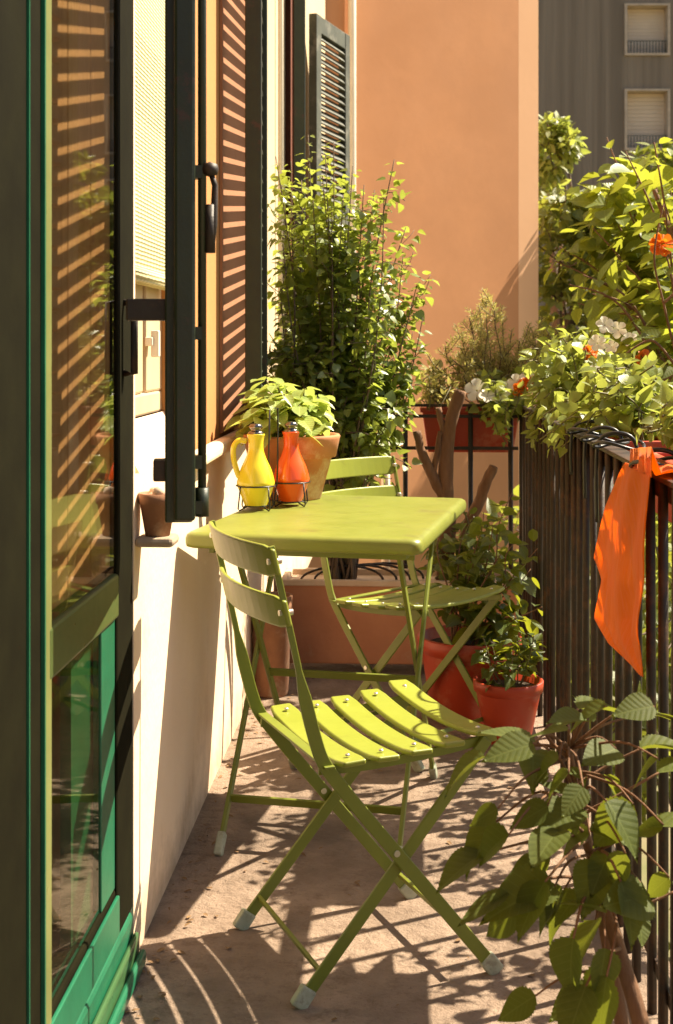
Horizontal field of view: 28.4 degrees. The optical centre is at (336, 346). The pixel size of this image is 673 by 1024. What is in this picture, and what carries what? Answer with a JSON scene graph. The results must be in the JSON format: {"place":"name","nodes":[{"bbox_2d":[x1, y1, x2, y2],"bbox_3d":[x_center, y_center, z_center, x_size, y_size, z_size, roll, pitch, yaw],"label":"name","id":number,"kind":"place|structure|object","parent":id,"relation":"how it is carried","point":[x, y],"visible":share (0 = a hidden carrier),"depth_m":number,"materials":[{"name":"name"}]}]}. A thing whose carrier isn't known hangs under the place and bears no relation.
{"place":"outdoors","nodes":[
{"label":"outdoors","id":0,"kind":"place"},
{"bbox_2d":[120,663,669,1023],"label":"floor","id":1,"kind":"structure","parent":0,"point":[409,957],"depth_m":2.76,"materials":[{"name":"stone"}]},
{"bbox_2d":[0,0,349,1023],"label":"house","id":2,"kind":"structure","parent":1,"relation":"on","point":[122,694],"depth_m":2.29,"materials":[{"name":"white paint"}]},
{"bbox_2d":[0,0,137,1023],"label":"glazed door","id":3,"kind":"structure","parent":2,"relation":"in","point":[69,347],"depth_m":2.09,"materials":[{"name":"green paint"}]},
{"bbox_2d":[135,284,160,416],"bbox_3d":[-0.441,-0.632,2.887,0.080,1.575,0.560,0,0,3],"label":"window","id":4,"kind":"structure","parent":2,"relation":"in","point":[148,378],"depth_m":2.98,"materials":[{"name":"beige paint"}]},
{"bbox_2d":[135,0,164,290],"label":"roller blind","id":5,"kind":"object","parent":2,"relation":"attached to","point":[149,143],"visible":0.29,"depth_m":2.90,"materials":[{"name":"fabric"}]},
{"bbox_2d":[138,486,171,536],"bbox_3d":[-0.348,0.320,2.587,0.074,0.097,0.074,0,0,3],"label":"clay pot","id":6,"kind":"object","parent":2,"relation":"on","point":[151,501],"visible":0.87,"depth_m":2.56,"materials":[{"name":"brown ceramic"}]},
{"bbox_2d":[285,0,293,386],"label":"window","id":7,"kind":"structure","parent":2,"relation":"in","point":[289,4],"depth_m":6.38,"materials":[{"name":"paint"}]},
{"bbox_2d":[252,591,291,698],"bbox_3d":[-0.222,1.012,4.500,0.146,0.335,0.146,0,0,3],"label":"clay pot","id":8,"kind":"object","parent":1,"relation":"on","point":[276,642],"visible":0.37,"depth_m":4.45,"materials":[{"name":"brown ceramic"}]},
{"bbox_2d":[185,495,465,855],"bbox_3d":[0.008,0.806,3.375,0.550,0.762,0.840,0,0,12],"label":"bistro table","id":9,"kind":"object","parent":1,"relation":"on","point":[399,529],"visible":0.79,"depth_m":3.18,"materials":[{"name":"paint"}]},
{"bbox_2d":[236,408,310,511],"bbox_3d":[-0.165,0.293,3.487,0.119,0.262,0.249,0,0,43],"label":"wire stand","id":10,"kind":"object","parent":9,"relation":"on","point":[280,502],"visible":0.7,"depth_m":3.48,"materials":[{"name":"black metal"}]},
{"bbox_2d":[230,423,274,505],"bbox_3d":[-0.209,0.306,3.440,0.098,0.212,0.098,0,0,35],"label":"carafe","id":11,"kind":"object","parent":10,"relation":"in","point":[255,470],"visible":1,"depth_m":3.42,"materials":[{"name":"yellow ceramic"}]},
{"bbox_2d":[273,421,308,501],"bbox_3d":[-0.121,0.306,3.535,0.098,0.212,0.098,0,0,3],"label":"carafe","id":12,"kind":"object","parent":10,"relation":"in","point":[292,467],"visible":0.94,"depth_m":3.51,"materials":[{"name":"orange ceramic"}]},
{"bbox_2d":[224,377,339,500],"bbox_3d":[-0.154,0.255,3.705,0.329,0.340,0.374,0,0,3],"label":"basil pot","id":13,"kind":"object","parent":9,"relation":"on","point":[318,441],"visible":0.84,"depth_m":3.64,"materials":[{"name":"ceramic"}]},
{"bbox_2d":[125,681,534,1020],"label":"fallen leaves","id":14,"kind":"object","parent":1,"relation":"on","point":[206,914],"visible":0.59,"depth_m":2.84,"materials":[{"name":"brown plant"}]},
{"bbox_2d":[209,520,503,1009],"bbox_3d":[0.015,0.769,2.586,0.495,0.836,0.406,0,0,-22],"label":"folding chair","id":15,"kind":"object","parent":1,"relation":"on","point":[286,726],"visible":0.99,"depth_m":2.49,"materials":[{"name":"paint"}]},
{"bbox_2d":[382,443,389,568],"bbox_3d":[0.197,0.662,5.300,0.034,0.757,0.034,0,0,3],"label":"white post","id":16,"kind":"object","parent":1,"relation":"on","point":[387,481],"depth_m":5.29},
{"bbox_2d":[273,404,517,590],"bbox_3d":[0.216,0.699,5.009,0.933,0.962,0.028,0,0,3],"label":"back railing","id":17,"kind":"object","parent":1,"relation":"on","point":[470,448],"visible":0.14,"depth_m":4.99,"materials":[{"name":"metal"}]},
{"bbox_2d":[419,407,517,451],"bbox_3d":[0.515,0.320,5.130,0.386,0.170,0.186,0,0,3],"label":"flower box","id":18,"kind":"object","parent":17,"relation":"hanging from","point":[483,435],"visible":0.34,"depth_m":5.05,"materials":[{"name":"red plastic"}]},
{"bbox_2d":[412,356,466,409],"bbox_3d":[0.405,0.139,5.091,0.235,0.204,0.426,0,0,3],"label":"trailing plant","id":19,"kind":"object","parent":18,"relation":"in","point":[435,392],"visible":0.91,"depth_m":5.05,"materials":[{"name":"green plant"}]},
{"bbox_2d":[425,288,567,402],"bbox_3d":[0.619,-0.004,5.123,0.584,0.450,0.273,0,0,3],"label":"rosemary","id":20,"kind":"object","parent":18,"relation":"in","point":[505,361],"visible":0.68,"depth_m":5.11,"materials":[{"name":"green plant"}]},
{"bbox_2d":[464,367,533,446],"bbox_3d":[0.612,0.228,4.993,0.271,0.301,0.455,0,0,3],"label":"trailing plant","id":21,"kind":"object","parent":18,"relation":"in","point":[498,394],"visible":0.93,"depth_m":4.89,"materials":[{"name":"green plant"}]},
{"bbox_2d":[282,568,516,664],"bbox_3d":[0.232,0.989,4.870,0.856,0.302,0.266,0,0,3],"label":"trough","id":22,"kind":"object","parent":1,"relation":"on","point":[320,635],"visible":0.39,"depth_m":4.76,"materials":[{"name":"ceramic"}]},
{"bbox_2d":[267,135,439,579],"bbox_3d":[0.027,0.046,4.758,0.695,1.653,0.556,0,0,3],"label":"tall shrub","id":23,"kind":"object","parent":22,"relation":"in","point":[330,353],"visible":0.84,"depth_m":4.67,"materials":[{"name":"green plant"}]},
{"bbox_2d":[300,562,423,579],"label":"cane hoops","id":24,"kind":"object","parent":22,"relation":"on","point":[375,565],"visible":0.76,"depth_m":4.86,"materials":[{"name":"metal"}]},
{"bbox_2d":[413,389,517,580],"bbox_3d":[0.464,0.529,4.785,0.400,0.747,0.310,0,0,3],"label":"pruned shrub","id":25,"kind":"object","parent":22,"relation":"in","point":[441,481],"visible":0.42,"depth_m":4.83,"materials":[{"name":"brown plant"}]},
{"bbox_2d":[321,456,504,771],"bbox_3d":[0.198,0.769,3.974,0.406,0.836,0.495,0,0,-45],"label":"folding chair","id":26,"kind":"object","parent":1,"relation":"on","point":[442,596],"visible":0.71,"depth_m":3.98,"materials":[{"name":"paint"}]},
{"bbox_2d":[416,493,543,723],"bbox_3d":[0.474,0.836,4.264,0.439,0.688,0.430,0,0,3],"label":"red pot plant","id":27,"kind":"object","parent":1,"relation":"on","point":[449,689],"visible":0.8,"depth_m":4.18,"materials":[{"name":"green plant"}]},
{"bbox_2d":[470,631,547,744],"bbox_3d":[0.507,1.016,3.975,0.233,0.328,0.236,0,0,-34],"label":"red pot plant","id":28,"kind":"object","parent":1,"relation":"on","point":[506,697],"visible":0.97,"depth_m":3.91,"materials":[{"name":"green plant"}]},
{"bbox_2d":[435,681,672,1023],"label":"broad leaved shrub","id":29,"kind":"object","parent":1,"relation":"on","point":[528,892],"visible":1,"depth_m":1.88,"materials":[{"name":"green plant"}]},
{"bbox_2d":[519,405,672,1023],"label":"side railing","id":30,"kind":"object","parent":1,"relation":"on","point":[556,511],"visible":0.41,"depth_m":3.05,"materials":[{"name":"metal"}]},
{"bbox_2d":[566,420,609,474],"bbox_3d":[0.613,0.274,3.221,0.111,0.188,0.142,0,0,3],"label":"wire hanger","id":31,"kind":"object","parent":30,"relation":"hanging from","point":[572,432],"visible":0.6,"depth_m":3.27,"materials":[{"name":"black metal"}]},
{"bbox_2d":[580,426,629,497],"bbox_3d":[0.600,0.274,2.971,0.111,0.188,0.142,0,0,3],"label":"wire hanger","id":32,"kind":"object","parent":30,"relation":"hanging from","point":[586,437],"visible":0.66,"depth_m":3.01,"materials":[{"name":"black metal"}]},
{"bbox_2d":[592,431,645,521],"bbox_3d":[0.590,0.279,2.781,0.111,0.198,0.142,0,0,3],"label":"wire hanger","id":33,"kind":"object","parent":30,"relation":"hanging from","point":[596,445],"visible":0.75,"depth_m":2.82,"materials":[{"name":"black metal"}]},
{"bbox_2d":[594,447,672,676],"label":"cloth","id":34,"kind":"object","parent":30,"relation":"hanging from","point":[619,554],"visible":0.98,"depth_m":2.41,"materials":[{"name":"orange fabric"}]},
{"bbox_2d":[608,436,670,483],"bbox_3d":[0.751,0.287,3.386,0.136,0.125,0.496,0,0,3],"label":"flower box","id":35,"kind":"object","parent":30,"relation":"attached to","point":[656,442],"visible":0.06,"depth_m":3.14,"materials":[{"name":"red plastic"}]},
{"bbox_2d":[536,349,672,456],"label":"trailing plant","id":36,"kind":"object","parent":35,"relation":"in","point":[619,399],"visible":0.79,"depth_m":3.29,"materials":[{"name":"green plant"}]},
{"bbox_2d":[610,204,672,389],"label":"rose sprig","id":37,"kind":"object","parent":35,"relation":"in","point":[656,294],"visible":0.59,"depth_m":3.70,"materials":[{"name":"green plant"}]},
{"bbox_2d":[628,447,672,467],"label":"wire hanger","id":38,"kind":"object","parent":30,"relation":"hanging from","point":[656,449],"visible":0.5,"depth_m":2.35,"materials":[{"name":"black metal"}]},
{"bbox_2d":[644,512,671,631],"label":"hanging vine","id":39,"kind":"object","parent":30,"relation":"hanging from","point":[669,535],"depth_m":3.66,"materials":[{"name":"green plant"}]},
{"bbox_2d":[654,452,672,522],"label":"flower box","id":40,"kind":"object","parent":30,"relation":"attached to","point":[658,454],"visible":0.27,"depth_m":2.71,"materials":[{"name":"red plastic"}]},
{"bbox_2d":[636,382,672,449],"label":"trailing plant","id":41,"kind":"object","parent":40,"relation":"in","point":[664,400],"visible":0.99,"depth_m":2.36,"materials":[{"name":"green plant"}]},
{"bbox_2d":[668,523,671,533],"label":"hanging vine","id":42,"kind":"object","parent":30,"relation":"hanging from","point":[670,530],"visible":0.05,"depth_m":2.92,"materials":[{"name":"green plant"}]},
{"bbox_2d":[308,0,537,568],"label":"orange building","id":43,"kind":"structure","parent":0,"point":[444,101],"depth_m":9.59,"materials":[{"name":"paint"}]},
{"bbox_2d":[613,541,670,961],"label":"ground","id":44,"kind":"structure","parent":0,"point":[644,863],"depth_m":11.75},
{"bbox_2d":[456,484,671,800],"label":"garden bush","id":45,"kind":"object","parent":44,"relation":"on","point":[490,509],"visible":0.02,"depth_m":8.76,"materials":[{"name":"green plant"}]},
{"bbox_2d":[538,110,591,347],"bbox_3d":[2.036,1.172,12.510,0.726,6.821,0.706,0,0,-25],"label":"garden tree","id":46,"kind":"object","parent":44,"relation":"on","point":[562,144],"visible":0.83,"depth_m":12.37,"materials":[{"name":"green plant"}]},
{"bbox_2d":[538,181,669,368],"bbox_3d":[2.328,1.588,10.490,1.843,5.990,1.173,0,0,3],"label":"garden bush","id":47,"kind":"object","parent":44,"relation":"on","point":[552,226],"visible":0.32,"depth_m":10.31,"materials":[{"name":"green plant"}]},
{"bbox_2d":[538,0,672,368],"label":"grey apartment block","id":48,"kind":"structure","parent":44,"relation":"on","point":[605,69],"depth_m":32.00,"materials":[{"name":"stone"}]},
{"bbox_2d":[624,3,669,55],"bbox_3d":[7.486,-7.625,32.175,1.097,1.253,0.470,0,0,0],"label":"window","id":49,"kind":"structure","parent":48,"relation":"in","point":[646,25],"depth_m":32.30,"materials":[{"name":"stone"}]},
{"bbox_2d":[624,89,669,150],"bbox_3d":[7.486,-5.454,32.175,1.097,1.481,0.470,0,0,0],"label":"window","id":50,"kind":"structure","parent":48,"relation":"in","point":[646,111],"depth_m":32.30,"materials":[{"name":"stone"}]},
{"bbox_2d":[543,137,672,382],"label":"climbing shrub","id":51,"kind":"object","parent":44,"relation":"on","point":[617,289],"visible":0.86,"depth_m":5.16,"materials":[{"name":"green plant"}]},
{"bbox_2d":[571,515,671,827],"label":"garden bush","id":52,"kind":"object","parent":44,"relation":"on","point":[644,798],"visible":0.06,"depth_m":7.20,"materials":[{"name":"green plant"}]},
{"bbox_2d":[570,141,672,233],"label":"garden tree","id":53,"kind":"object","parent":44,"relation":"on","point":[665,157],"visible":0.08,"depth_m":14.83,"materials":[{"name":"green plant"}]},
{"bbox_3d":[0.792,0.288,4.165,0.136,0.125,0.496,0,0,3],"label":"flower box","id":54,"kind":"object","parent":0,"visible":0},
{"bbox_2d":[519,316,649,450],"bbox_3d":[0.748,0.132,4.204,0.394,0.439,1.046,0,0,3],"label":"trailing plant","id":55,"kind":"object","parent":54,"relation":"in","point":[552,372],"visible":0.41,"depth_m":4.01,"materials":[{"name":"green plant"}]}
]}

